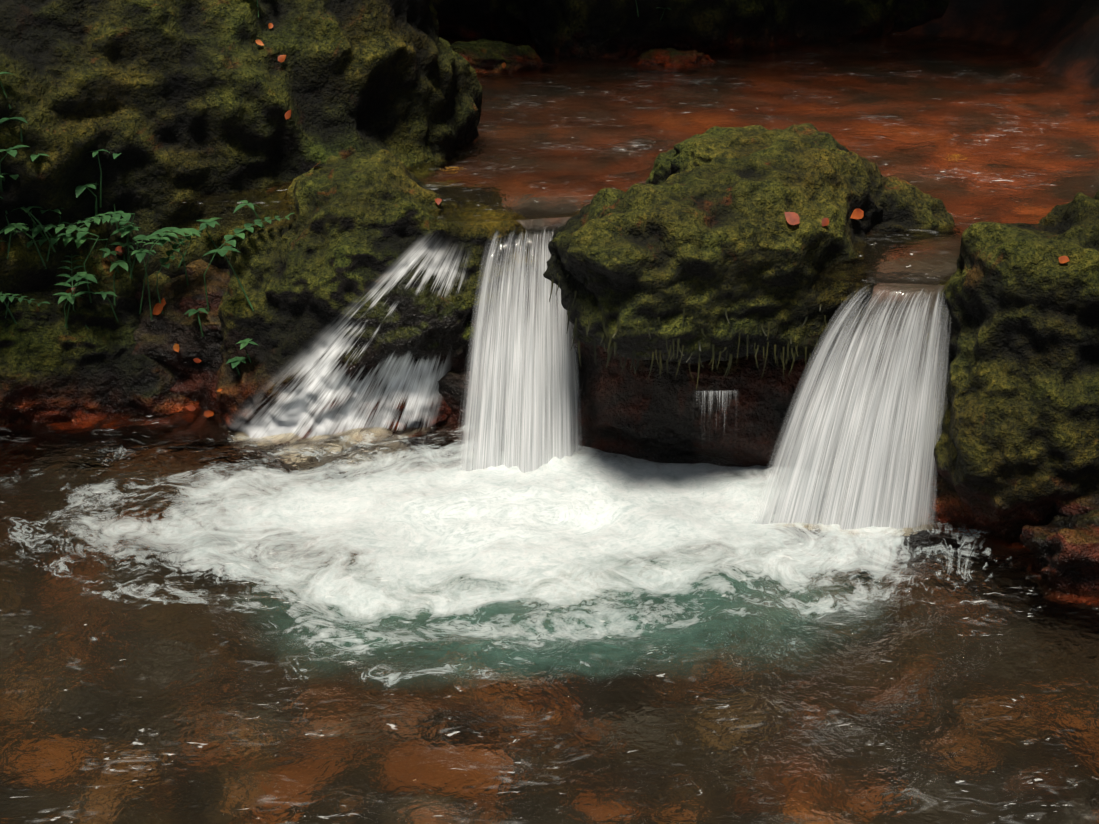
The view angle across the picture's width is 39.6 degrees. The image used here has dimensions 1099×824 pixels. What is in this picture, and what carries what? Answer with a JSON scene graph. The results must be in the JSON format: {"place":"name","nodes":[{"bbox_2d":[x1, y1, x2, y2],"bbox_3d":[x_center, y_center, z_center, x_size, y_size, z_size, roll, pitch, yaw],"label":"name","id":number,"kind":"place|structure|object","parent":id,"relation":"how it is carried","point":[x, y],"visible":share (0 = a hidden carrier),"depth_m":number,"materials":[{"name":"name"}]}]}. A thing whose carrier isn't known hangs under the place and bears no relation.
{"place":"outdoors","nodes":[
{"label":"outdoors","id":0,"kind":"place"},
{"bbox_2d":[0,407,1098,823],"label":"pool water","id":1,"kind":"structure","parent":0,"point":[206,617],"depth_m":2.62,"materials":[{"name":"beige liquid"}]},
{"bbox_2d":[693,390,737,504],"bbox_3d":[0.338,0.086,3.120,0.099,0.270,0.026,-1,22,-2],"label":"water trickle","id":2,"kind":"object","parent":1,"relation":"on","point":[716,416],"visible":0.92,"depth_m":3.08,"materials":[{"name":"white liquid"}]},
{"bbox_2d":[750,283,950,529],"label":"waterfall","id":3,"kind":"object","parent":1,"relation":"on","point":[858,470],"visible":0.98,"depth_m":3.01,"materials":[{"name":"white liquid"}]},
{"bbox_2d":[180,33,1098,284],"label":"stream","id":4,"kind":"structure","parent":0,"point":[967,132],"depth_m":4.25,"materials":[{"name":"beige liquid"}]},
{"bbox_2d":[516,0,1098,452],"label":"stream bed ground","id":5,"kind":"structure","parent":0,"point":[1058,36],"depth_m":5.23,"materials":[{"name":"brown stone"}]},
{"bbox_2d":[0,271,199,423],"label":"rock","id":6,"kind":"object","parent":5,"relation":"on","point":[53,367],"visible":0.29,"depth_m":3.55,"materials":[{"name":"brown stone"}]},
{"bbox_2d":[0,0,481,311],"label":"rock","id":7,"kind":"object","parent":5,"relation":"on","point":[174,103],"visible":0.25,"depth_m":3.55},
{"bbox_2d":[132,259,506,421],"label":"rock wall","id":8,"kind":"structure","parent":5,"relation":"on","point":[158,337],"depth_m":3.58,"materials":[{"name":"stone"}]},
{"bbox_2d":[215,149,534,437],"bbox_3d":[-0.412,-0.174,3.700,0.775,0.917,0.587,-1,22,-2],"label":"cascade rock","id":9,"kind":"object","parent":8,"relation":"on","point":[359,284],"visible":0.62,"depth_m":3.45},
{"bbox_2d":[0,0,669,375],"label":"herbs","id":10,"kind":"object","parent":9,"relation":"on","point":[164,236],"visible":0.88,"depth_m":3.50,"materials":[{"name":"green plant"}]},
{"bbox_2d":[449,38,543,72],"bbox_3d":[-0.252,-1.157,5.234,0.563,0.247,0.346,-1,22,-2],"label":"pool rock","id":11,"kind":"object","parent":5,"relation":"on","point":[484,55],"visible":0.27,"depth_m":5.10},
{"bbox_2d":[66,6,1068,410],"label":"fallen leaves","id":12,"kind":"object","parent":5,"relation":"on","point":[792,218],"visible":0.96,"depth_m":3.54,"materials":[{"name":"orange plant"}]},
{"bbox_2d":[488,0,777,57],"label":"rock","id":13,"kind":"object","parent":5,"relation":"on","point":[591,28],"visible":0.44,"depth_m":5.41,"materials":[{"name":"black stone"}]},
{"bbox_2d":[637,48,713,65],"bbox_3d":[0.431,-1.179,5.293,0.295,0.161,0.216,-1,22,-2],"label":"pool rock","id":14,"kind":"object","parent":5,"relation":"on","point":[669,57],"visible":0.27,"depth_m":5.22,"materials":[{"name":"brown stone"}]},
{"bbox_2d":[471,254,887,466],"bbox_3d":[0.371,-0.099,3.515,1.126,0.707,0.578,7,23,18],"label":"rock base","id":15,"kind":"object","parent":5,"relation":"on","point":[655,417],"visible":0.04,"depth_m":3.28,"materials":[{"name":"brown stone"}]},
{"bbox_2d":[456,221,586,472],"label":"waterfall","id":16,"kind":"object","parent":15,"relation":"attached to","point":[525,417],"visible":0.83,"depth_m":3.32,"materials":[{"name":"white liquid"}]},
{"bbox_2d":[549,260,857,389],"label":"moss threads","id":17,"kind":"object","parent":15,"relation":"attached to","point":[610,348],"visible":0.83,"depth_m":3.04,"materials":[{"name":"green plant"}]},
{"bbox_2d":[645,123,848,184],"bbox_3d":[0.445,-0.500,3.288,0.463,0.232,0.342,-1,22,-2],"label":"rock","id":18,"kind":"object","parent":5,"relation":"on","point":[696,150],"visible":0.29,"depth_m":3.21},
{"bbox_2d":[543,140,953,363],"bbox_3d":[0.434,-0.324,3.168,0.898,0.457,0.529,-1,22,-2],"label":"rock","id":19,"kind":"object","parent":5,"relation":"on","point":[704,246],"visible":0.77,"depth_m":3.01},
{"bbox_2d":[773,0,895,42],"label":"rock","id":20,"kind":"object","parent":5,"relation":"on","point":[808,20],"visible":0.33,"depth_m":5.71,"materials":[{"name":"black stone"}]},
{"bbox_2d":[890,0,949,31],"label":"rock","id":21,"kind":"object","parent":5,"relation":"on","point":[911,13],"depth_m":5.86,"materials":[{"name":"black stone"}]},
{"bbox_2d":[908,190,1098,536],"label":"rock","id":22,"kind":"object","parent":5,"relation":"on","point":[1015,450],"visible":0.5,"depth_m":2.85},
{"bbox_2d":[1019,509,1098,591],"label":"rock","id":23,"kind":"object","parent":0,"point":[1064,550],"visible":0.56,"depth_m":2.80,"materials":[{"name":"brown stone"}]},
{"bbox_2d":[1053,493,1098,516],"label":"foot rock","id":24,"kind":"object","parent":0,"point":[1082,505],"visible":0.02,"depth_m":2.88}
]}

